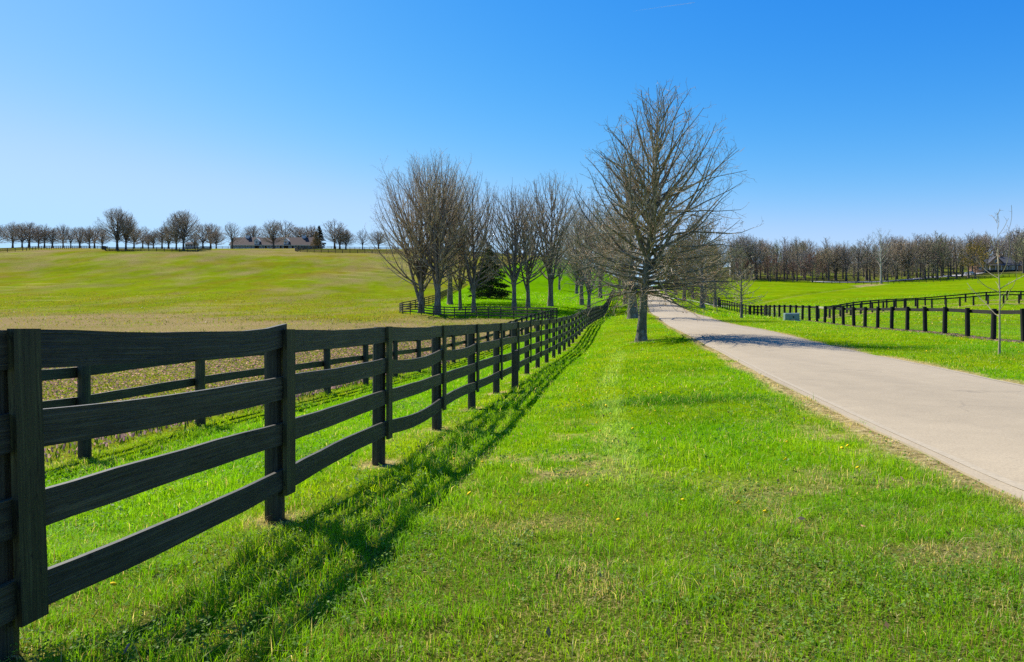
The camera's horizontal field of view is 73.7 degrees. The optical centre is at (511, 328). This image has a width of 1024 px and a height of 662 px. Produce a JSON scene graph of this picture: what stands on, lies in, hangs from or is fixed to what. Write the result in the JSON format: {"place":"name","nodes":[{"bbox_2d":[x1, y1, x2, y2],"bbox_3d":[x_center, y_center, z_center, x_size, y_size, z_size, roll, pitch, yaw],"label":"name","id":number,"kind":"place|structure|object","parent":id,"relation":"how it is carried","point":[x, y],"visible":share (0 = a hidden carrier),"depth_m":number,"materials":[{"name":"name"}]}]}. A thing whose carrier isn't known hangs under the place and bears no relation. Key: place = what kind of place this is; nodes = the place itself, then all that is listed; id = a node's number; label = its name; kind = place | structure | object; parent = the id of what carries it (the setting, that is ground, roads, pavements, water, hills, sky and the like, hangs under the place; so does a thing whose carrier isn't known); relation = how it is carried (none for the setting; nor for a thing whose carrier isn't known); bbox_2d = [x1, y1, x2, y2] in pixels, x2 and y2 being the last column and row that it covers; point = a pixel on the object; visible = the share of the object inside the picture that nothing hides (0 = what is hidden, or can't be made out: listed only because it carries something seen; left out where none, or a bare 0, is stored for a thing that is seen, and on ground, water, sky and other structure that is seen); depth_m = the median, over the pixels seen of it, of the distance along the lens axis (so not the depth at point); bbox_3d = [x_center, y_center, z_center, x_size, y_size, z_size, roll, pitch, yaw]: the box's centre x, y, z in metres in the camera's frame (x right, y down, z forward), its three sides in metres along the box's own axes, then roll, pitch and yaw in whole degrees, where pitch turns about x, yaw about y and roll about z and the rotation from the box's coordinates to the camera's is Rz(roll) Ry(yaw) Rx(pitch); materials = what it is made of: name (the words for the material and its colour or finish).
{"place":"outdoors","nodes":[
{"label":"outdoors","id":0,"kind":"place"},
{"bbox_2d":[0,248,1023,661],"bbox_3d":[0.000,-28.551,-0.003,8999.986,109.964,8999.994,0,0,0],"label":"ground","id":1,"kind":"structure","parent":0,"point":[224,272],"depth_m":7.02,"materials":[{"name":"plant"}]},
{"bbox_2d":[0,222,26,247],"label":"bare tree","id":2,"kind":"object","parent":1,"relation":"on","point":[12,227],"visible":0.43,"depth_m":437.25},
{"bbox_2d":[7,225,35,246],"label":"bare tree","id":3,"kind":"object","parent":1,"relation":"on","point":[24,237],"visible":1,"depth_m":413.77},
{"bbox_2d":[10,221,42,247],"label":"bare tree","id":4,"kind":"object","parent":1,"relation":"on","point":[29,225],"visible":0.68,"depth_m":425.23,"materials":[{"name":"plant"}]},
{"bbox_2d":[33,224,55,247],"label":"bare tree","id":5,"kind":"object","parent":1,"relation":"on","point":[42,233],"visible":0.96,"depth_m":420.26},
{"bbox_2d":[39,227,64,247],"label":"bare tree","id":6,"kind":"object","parent":1,"relation":"on","point":[52,233],"visible":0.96,"depth_m":422.82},
{"bbox_2d":[1,246,107,251],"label":"board fence","id":7,"kind":"object","parent":1,"relation":"on","point":[34,247],"visible":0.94,"depth_m":289.30,"materials":[{"name":"black paint"}]},
{"bbox_2d":[55,224,70,246],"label":"bare tree","id":8,"kind":"object","parent":1,"relation":"on","point":[64,232],"visible":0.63,"depth_m":443.06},
{"bbox_2d":[60,229,81,246],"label":"bare tree","id":9,"kind":"object","parent":1,"relation":"on","point":[72,235],"visible":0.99,"depth_m":422.74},
{"bbox_2d":[66,226,88,246],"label":"bare tree","id":10,"kind":"object","parent":1,"relation":"on","point":[80,229],"visible":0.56,"depth_m":447.96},
{"bbox_2d":[75,226,98,246],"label":"bare tree","id":11,"kind":"object","parent":1,"relation":"on","point":[90,232],"visible":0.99,"depth_m":412.13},
{"bbox_2d":[95,205,136,246],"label":"bare tree","id":12,"kind":"object","parent":1,"relation":"on","point":[118,231],"visible":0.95,"depth_m":266.99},
{"bbox_2d":[109,212,142,246],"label":"bare tree","id":13,"kind":"object","parent":1,"relation":"on","point":[131,236],"visible":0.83,"depth_m":269.70,"materials":[{"name":"plant"}]},
{"bbox_2d":[121,227,147,246],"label":"bare tree","id":14,"kind":"object","parent":1,"relation":"on","point":[141,239],"visible":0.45,"depth_m":415.76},
{"bbox_2d":[141,230,163,246],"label":"bare tree","id":15,"kind":"object","parent":1,"relation":"on","point":[152,240],"visible":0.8,"depth_m":429.94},
{"bbox_2d":[102,246,210,251],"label":"board fence","id":16,"kind":"object","parent":1,"relation":"on","point":[199,248],"visible":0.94,"depth_m":255.99,"materials":[{"name":"black paint"}]},
{"bbox_2d":[148,226,170,246],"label":"bare tree","id":17,"kind":"object","parent":1,"relation":"on","point":[162,238],"visible":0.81,"depth_m":414.69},
{"bbox_2d":[160,212,188,248],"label":"bare tree","id":18,"kind":"object","parent":1,"relation":"on","point":[170,233],"visible":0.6,"depth_m":268.46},
{"bbox_2d":[164,209,201,249],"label":"bare tree","id":19,"kind":"object","parent":1,"relation":"on","point":[184,234],"visible":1,"depth_m":267.21,"materials":[{"name":"plant"}]},
{"bbox_2d":[191,225,214,245],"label":"bare tree","id":20,"kind":"object","parent":1,"relation":"on","point":[203,238],"visible":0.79,"depth_m":428.99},
{"bbox_2d":[198,222,223,248],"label":"bare tree","id":21,"kind":"object","parent":1,"relation":"on","point":[209,226],"visible":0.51,"depth_m":453.24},
{"bbox_2d":[206,231,225,247],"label":"bare tree","id":22,"kind":"object","parent":1,"relation":"on","point":[214,236],"visible":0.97,"depth_m":413.95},
{"bbox_2d":[218,222,246,248],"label":"bare tree","id":23,"kind":"object","parent":1,"relation":"on","point":[232,240],"visible":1,"depth_m":376.65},
{"bbox_2d":[1,251,492,332],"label":"field weeds","id":24,"kind":"object","parent":1,"relation":"on","point":[203,302],"visible":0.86,"depth_m":106.91,"materials":[{"name":"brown plant"}]},
{"bbox_2d":[240,224,266,236],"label":"bare tree","id":25,"kind":"object","parent":1,"relation":"on","point":[251,231],"visible":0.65,"depth_m":451.90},
{"bbox_2d":[256,218,287,248],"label":"bare tree","id":26,"kind":"object","parent":1,"relation":"on","point":[274,231],"visible":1,"depth_m":375.75,"materials":[{"name":"plant"}]},
{"bbox_2d":[229,233,315,248],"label":"barn","id":27,"kind":"structure","parent":1,"relation":"on","point":[288,242],"depth_m":398.35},
{"bbox_2d":[276,220,300,236],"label":"bare tree","id":28,"kind":"object","parent":1,"relation":"on","point":[288,226],"visible":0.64,"depth_m":428.71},
{"bbox_2d":[42,309,553,459],"bbox_3d":[-1.262,-0.033,35.268,0.356,3.916,68.501,0,0,9],"label":"board fence","id":29,"kind":"object","parent":1,"relation":"on","point":[198,381],"visible":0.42,"depth_m":10.64,"materials":[{"name":"black paint"}]},
{"bbox_2d":[283,227,312,236],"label":"bare tree","id":30,"kind":"object","parent":1,"relation":"on","point":[297,234],"visible":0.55,"depth_m":434.95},
{"bbox_2d":[0,290,613,661],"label":"board fence","id":31,"kind":"object","parent":1,"relation":"on","point":[33,586],"visible":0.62,"depth_m":3.83,"materials":[{"name":"black paint"}]},
{"bbox_2d":[310,231,323,248],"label":"rusty conifer","id":32,"kind":"object","parent":1,"relation":"on","point":[316,241],"visible":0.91,"depth_m":383.53,"materials":[{"name":"plant"}]},
{"bbox_2d":[320,218,345,248],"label":"bare tree","id":33,"kind":"object","parent":1,"relation":"on","point":[334,224],"visible":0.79,"depth_m":375.48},
{"bbox_2d":[323,228,351,248],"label":"bare tree","id":34,"kind":"object","parent":1,"relation":"on","point":[340,237],"visible":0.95,"depth_m":370.28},
{"bbox_2d":[335,229,358,248],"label":"bare tree","id":35,"kind":"object","parent":1,"relation":"on","point":[348,240],"visible":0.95,"depth_m":371.14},
{"bbox_2d":[367,231,390,248],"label":"bare tree","id":36,"kind":"object","parent":1,"relation":"on","point":[378,241],"visible":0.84,"depth_m":424.74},
{"bbox_2d":[363,155,474,311],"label":"maple tree","id":37,"kind":"object","parent":1,"relation":"on","point":[421,278],"visible":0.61,"depth_m":91.88,"materials":[{"name":"brown plant"}]},
{"bbox_2d":[295,246,555,257],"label":"board fence","id":38,"kind":"object","parent":1,"relation":"on","point":[303,249],"visible":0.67,"depth_m":282.74,"materials":[{"name":"black paint"}]},
{"bbox_2d":[385,147,490,314],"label":"maple tree","id":39,"kind":"object","parent":1,"relation":"on","point":[436,243],"visible":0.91,"depth_m":89.60,"materials":[{"name":"brown plant"}]},
{"bbox_2d":[405,168,491,304],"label":"maple tree","id":40,"kind":"object","parent":1,"relation":"on","point":[450,296],"visible":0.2,"depth_m":107.59,"materials":[{"name":"brown plant"}]},
{"bbox_2d":[439,197,491,308],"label":"maple tree","id":41,"kind":"object","parent":1,"relation":"on","point":[459,285],"visible":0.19,"depth_m":97.75,"materials":[{"name":"brown plant"}]},
{"bbox_2d":[439,171,511,311],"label":"maple tree","id":42,"kind":"object","parent":1,"relation":"on","point":[471,280],"visible":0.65,"depth_m":91.58,"materials":[{"name":"brown plant"}]},
{"bbox_2d":[399,280,557,318],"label":"board fence","id":43,"kind":"object","parent":1,"relation":"on","point":[443,295],"visible":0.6,"depth_m":83.09,"materials":[{"name":"black paint"}]},
{"bbox_2d":[467,248,511,297],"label":"cedar tree","id":44,"kind":"object","parent":1,"relation":"on","point":[492,290],"visible":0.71,"depth_m":117.22,"materials":[{"name":"plant"}]},
{"bbox_2d":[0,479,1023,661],"bbox_3d":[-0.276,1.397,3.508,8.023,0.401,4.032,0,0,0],"label":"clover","id":45,"kind":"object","parent":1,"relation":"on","point":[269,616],"visible":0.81,"depth_m":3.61,"materials":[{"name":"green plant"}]},
{"bbox_2d":[0,290,1023,327],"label":"grass","id":46,"kind":"structure","parent":1,"relation":"on","point":[603,318],"depth_m":102.71,"materials":[{"name":"plant"}]},
{"bbox_2d":[2,316,1023,372],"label":"grass","id":47,"kind":"structure","parent":1,"relation":"on","point":[855,329],"depth_m":36.25,"materials":[{"name":"plant"}]},
{"bbox_2d":[511,350,518,387],"bbox_3d":[0.067,1.006,15.200,0.162,1.060,0.162,0,0,0],"label":"stub post","id":48,"kind":"object","parent":1,"relation":"on","point":[515,380],"visible":0.82,"depth_m":15.12,"materials":[{"name":"black paint"}]},
{"bbox_2d":[473,183,559,309],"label":"maple tree","id":49,"kind":"object","parent":1,"relation":"on","point":[513,276],"visible":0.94,"depth_m":89.41,"materials":[{"name":"brown plant"}]},
{"bbox_2d":[94,376,949,637],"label":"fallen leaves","id":50,"kind":"object","parent":1,"relation":"on","point":[548,630],"visible":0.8,"depth_m":4.57,"materials":[{"name":"brown plant"}]},
{"bbox_2d":[489,193,566,306],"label":"maple tree","id":51,"kind":"object","parent":1,"relation":"on","point":[527,271],"visible":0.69,"depth_m":91.37,"materials":[{"name":"brown plant"}]},
{"bbox_2d":[42,320,1023,659],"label":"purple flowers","id":52,"kind":"object","parent":1,"relation":"on","point":[300,356],"visible":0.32,"depth_m":22.45,"materials":[{"name":"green plant"}]},
{"bbox_2d":[506,171,588,305],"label":"maple tree","id":53,"kind":"object","parent":1,"relation":"on","point":[550,270],"visible":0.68,"depth_m":94.22,"materials":[{"name":"brown plant"}]},
{"bbox_2d":[541,236,570,289],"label":"maple tree","id":54,"kind":"object","parent":1,"relation":"on","point":[558,270],"visible":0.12,"depth_m":164.81,"materials":[{"name":"brown plant"}]},
{"bbox_2d":[110,317,1019,585],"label":"dandelions","id":55,"kind":"object","parent":1,"relation":"on","point":[469,493],"visible":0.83,"depth_m":8.21,"materials":[{"name":"plant"}]},
{"bbox_2d":[557,221,600,293],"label":"maple tree","id":56,"kind":"object","parent":1,"relation":"on","point":[576,286],"visible":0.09,"depth_m":149.71,"materials":[{"name":"brown plant"}]},
{"bbox_2d":[551,191,618,308],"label":"maple tree","id":57,"kind":"object","parent":1,"relation":"on","point":[588,259],"visible":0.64,"depth_m":83.62,"materials":[{"name":"brown plant"}]},
{"bbox_2d":[558,200,612,304],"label":"maple tree","id":58,"kind":"object","parent":1,"relation":"on","point":[581,300],"visible":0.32,"depth_m":99.73,"materials":[{"name":"brown plant"}]},
{"bbox_2d":[582,198,621,297],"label":"maple tree","id":59,"kind":"object","parent":1,"relation":"on","point":[599,294],"visible":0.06,"depth_m":124.34,"materials":[{"name":"brown plant"}]},
{"bbox_2d":[596,201,650,304],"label":"maple tree","id":60,"kind":"object","parent":1,"relation":"on","point":[622,248],"visible":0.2,"depth_m":99.62,"materials":[{"name":"brown plant"}]},
{"bbox_2d":[566,137,694,318],"bbox_3d":[10.729,-8.756,57.332,9.732,16.273,10.880,0,0,-34],"label":"oak tree","id":61,"kind":"object","parent":1,"relation":"on","point":[632,313],"visible":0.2,"depth_m":57.72,"materials":[{"name":"brown plant"}]},
{"bbox_2d":[549,79,763,341],"bbox_3d":[5.976,-5.047,28.925,9.215,11.631,8.315,0,0,38],"label":"pin oak","id":62,"kind":"object","parent":1,"relation":"on","point":[647,212],"visible":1,"depth_m":28.43,"materials":[{"name":"bark"},{"name":"twig"}]},
{"bbox_2d":[662,230,706,299],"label":"budding tree","id":63,"kind":"object","parent":1,"relation":"on","point":[684,293],"visible":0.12,"depth_m":121.65,"materials":[{"name":"plant"}]},
{"bbox_2d":[669,211,735,307],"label":"budding tree","id":64,"kind":"object","parent":1,"relation":"on","point":[702,270],"visible":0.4,"depth_m":94.64,"materials":[{"name":"plant"}]},
{"bbox_2d":[692,241,736,307],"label":"budding tree","id":65,"kind":"object","parent":1,"relation":"on","point":[715,297],"visible":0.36,"depth_m":111.74,"materials":[{"name":"plant"}]},
{"bbox_2d":[687,293,749,314],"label":"board fence","id":66,"kind":"object","parent":1,"relation":"on","point":[736,306],"visible":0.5,"depth_m":110.31,"materials":[{"name":"black paint"}]},
{"bbox_2d":[717,252,766,317],"bbox_3d":[20.348,-3.733,59.956,3.851,6.074,4.456,0,0,37],"label":"young oak","id":67,"kind":"object","parent":1,"relation":"on","point":[740,296],"visible":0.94,"depth_m":59.88,"materials":[{"name":"brown plant"}]},
{"bbox_2d":[729,234,769,279],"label":"bare tree","id":68,"kind":"object","parent":1,"relation":"on","point":[748,244],"visible":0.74,"depth_m":349.96,"materials":[{"name":"plant"}]},
{"bbox_2d":[745,235,769,277],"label":"bare tree","id":69,"kind":"object","parent":1,"relation":"on","point":[755,271],"visible":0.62,"depth_m":353.89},
{"bbox_2d":[756,255,783,280],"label":"red budded tree","id":70,"kind":"object","parent":1,"relation":"on","point":[772,263],"visible":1,"depth_m":333.72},
{"bbox_2d":[777,248,793,278],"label":"bare tree","id":71,"kind":"object","parent":1,"relation":"on","point":[786,265],"visible":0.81,"depth_m":359.99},
{"bbox_2d":[778,243,800,276],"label":"bare tree","id":72,"kind":"object","parent":1,"relation":"on","point":[792,253],"visible":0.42,"depth_m":384.98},
{"bbox_2d":[783,313,800,320],"bbox_3d":[22.094,-0.904,53.985,1.200,0.700,0.870,0,0,12],"label":"utility box","id":73,"kind":"object","parent":1,"relation":"on","point":[791,316],"visible":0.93,"depth_m":53.62,"materials":[{"name":"metal"}]},
{"bbox_2d":[786,238,807,278],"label":"bare tree","id":74,"kind":"object","parent":1,"relation":"on","point":[797,258],"visible":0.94,"depth_m":340.57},
{"bbox_2d":[795,249,814,279],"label":"bare tree","id":75,"kind":"object","parent":1,"relation":"on","point":[804,258],"visible":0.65,"depth_m":349.92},
{"bbox_2d":[798,251,826,281],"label":"red budded tree","id":76,"kind":"object","parent":1,"relation":"on","point":[811,262],"visible":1,"depth_m":334.36,"materials":[{"name":"plant"}]},
{"bbox_2d":[813,248,833,279],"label":"bare tree","id":77,"kind":"object","parent":1,"relation":"on","point":[819,251],"visible":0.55,"depth_m":364.67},
{"bbox_2d":[820,245,839,277],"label":"bare tree","id":78,"kind":"object","parent":1,"relation":"on","point":[829,258],"visible":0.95,"depth_m":357.22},
{"bbox_2d":[825,244,850,279],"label":"bare tree","id":79,"kind":"object","parent":1,"relation":"on","point":[835,255],"visible":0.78,"depth_m":363.01,"materials":[{"name":"plant"}]},
{"bbox_2d":[837,241,858,280],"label":"bare tree","id":80,"kind":"object","parent":1,"relation":"on","point":[847,261],"visible":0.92,"depth_m":360.24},
{"bbox_2d":[846,242,871,280],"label":"bare tree","id":81,"kind":"object","parent":1,"relation":"on","point":[856,256],"visible":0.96,"depth_m":361.06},
{"bbox_2d":[850,234,885,279],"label":"bare tree","id":82,"kind":"object","parent":1,"relation":"on","point":[866,274],"visible":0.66,"depth_m":366.74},
{"bbox_2d":[859,243,879,280],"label":"bare tree","id":83,"kind":"object","parent":1,"relation":"on","point":[869,270],"visible":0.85,"depth_m":363.84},
{"bbox_2d":[731,273,1020,284],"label":"board fence","id":84,"kind":"object","parent":1,"relation":"on","point":[839,282],"visible":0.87,"depth_m":330.85,"materials":[{"name":"black paint"}]},
{"bbox_2d":[868,227,892,283],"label":"sycamore tree","id":85,"kind":"object","parent":1,"relation":"on","point":[879,254],"visible":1,"depth_m":331.89,"materials":[{"name":"grey plant"}]},
{"bbox_2d":[871,248,897,279],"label":"bare tree","id":86,"kind":"object","parent":1,"relation":"on","point":[885,264],"visible":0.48,"depth_m":364.65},
{"bbox_2d":[873,245,898,280],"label":"bare tree","id":87,"kind":"object","parent":1,"relation":"on","point":[890,263],"visible":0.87,"depth_m":353.31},
{"bbox_2d":[749,305,1023,340],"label":"board fence","id":88,"kind":"object","parent":1,"relation":"on","point":[946,310],"visible":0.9,"depth_m":41.62,"materials":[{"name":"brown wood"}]},
{"bbox_2d":[882,237,913,278],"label":"bare tree","id":89,"kind":"object","parent":1,"relation":"on","point":[892,251],"visible":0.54,"depth_m":366.12,"materials":[{"name":"plant"}]},
{"bbox_2d":[892,237,922,278],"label":"bare tree","id":90,"kind":"object","parent":1,"relation":"on","point":[907,262],"visible":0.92,"depth_m":361.94,"materials":[{"name":"plant"}]},
{"bbox_2d":[820,291,1023,317],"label":"board fence","id":91,"kind":"object","parent":1,"relation":"on","point":[945,296],"visible":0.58,"depth_m":101.37,"materials":[{"name":"wood"}]},
{"bbox_2d":[828,294,1023,317],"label":"board fence","id":92,"kind":"object","parent":1,"relation":"on","point":[917,302],"visible":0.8,"depth_m":92.83,"materials":[{"name":"wood"}]},
{"bbox_2d":[914,237,942,278],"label":"bare tree","id":93,"kind":"object","parent":1,"relation":"on","point":[922,261],"visible":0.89,"depth_m":362.64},
{"bbox_2d":[926,234,952,278],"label":"bare tree","id":94,"kind":"object","parent":1,"relation":"on","point":[937,261],"visible":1,"depth_m":360.14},
{"bbox_2d":[926,234,956,276],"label":"bare tree","id":95,"kind":"object","parent":1,"relation":"on","point":[941,273],"visible":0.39,"depth_m":373.69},
{"bbox_2d":[943,237,966,278],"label":"bare tree","id":96,"kind":"object","parent":1,"relation":"on","point":[955,260],"visible":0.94,"depth_m":359.92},
{"bbox_2d":[958,233,989,271],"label":"bare tree","id":97,"kind":"object","parent":1,"relation":"on","point":[975,244],"visible":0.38,"depth_m":390.12,"materials":[{"name":"plant"}]},
{"bbox_2d":[955,240,997,278],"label":"golden tree","id":98,"kind":"object","parent":1,"relation":"on","point":[981,257],"visible":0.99,"depth_m":351.67,"materials":[{"name":"plant"}]},
{"bbox_2d":[967,205,1022,353],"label":"sapling","id":99,"kind":"object","parent":1,"relation":"on","point":[999,337],"visible":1,"depth_m":19.00,"materials":[{"name":"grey plant"}]},
{"bbox_2d":[969,255,1021,272],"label":"brick house","id":100,"kind":"structure","parent":1,"relation":"on","point":[1010,267],"depth_m":396.51,"materials":[{"name":"grey"}]},
{"bbox_2d":[991,236,1013,256],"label":"bare tree","id":101,"kind":"object","parent":1,"relation":"on","point":[1004,249],"visible":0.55,"depth_m":416.02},
{"bbox_2d":[1001,230,1023,260],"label":"bare tree","id":102,"kind":"object","parent":1,"relation":"on","point":[1018,243],"visible":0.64,"depth_m":401.86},
{"bbox_2d":[1002,224,1023,261],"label":"bare tree","id":103,"kind":"object","parent":1,"relation":"on","point":[1014,240],"visible":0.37,"depth_m":424.42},
{"bbox_2d":[1011,240,1023,272],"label":"bare tree","id":104,"kind":"object","parent":1,"relation":"on","point":[1022,257],"visible":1,"depth_m":369.31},
{"bbox_2d":[0,0,1023,285],"label":"sky","id":105,"kind":"structure","parent":0,"point":[852,119],"materials":[{"name":"blue"}]},
{"bbox_2d":[44,373,1019,538],"bbox_3d":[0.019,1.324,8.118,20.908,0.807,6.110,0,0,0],"label":"grass","id":106,"kind":"structure","parent":0,"point":[811,445],"depth_m":6.96,"materials":[{"name":"plant"}]},
{"bbox_2d":[42,343,1023,428],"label":"grass","id":107,"kind":"structure","parent":0,"point":[517,400],"depth_m":16.05,"materials":[{"name":"plant"}]},
{"bbox_2d":[648,289,1023,501],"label":"road","id":108,"kind":"structure","parent":0,"point":[970,425],"depth_m":10.91,"materials":[{"name":"concrete"}]},
{"bbox_2d":[814,272,985,281],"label":"driveway","id":109,"kind":"structure","parent":0,"point":[910,278],"depth_m":364.00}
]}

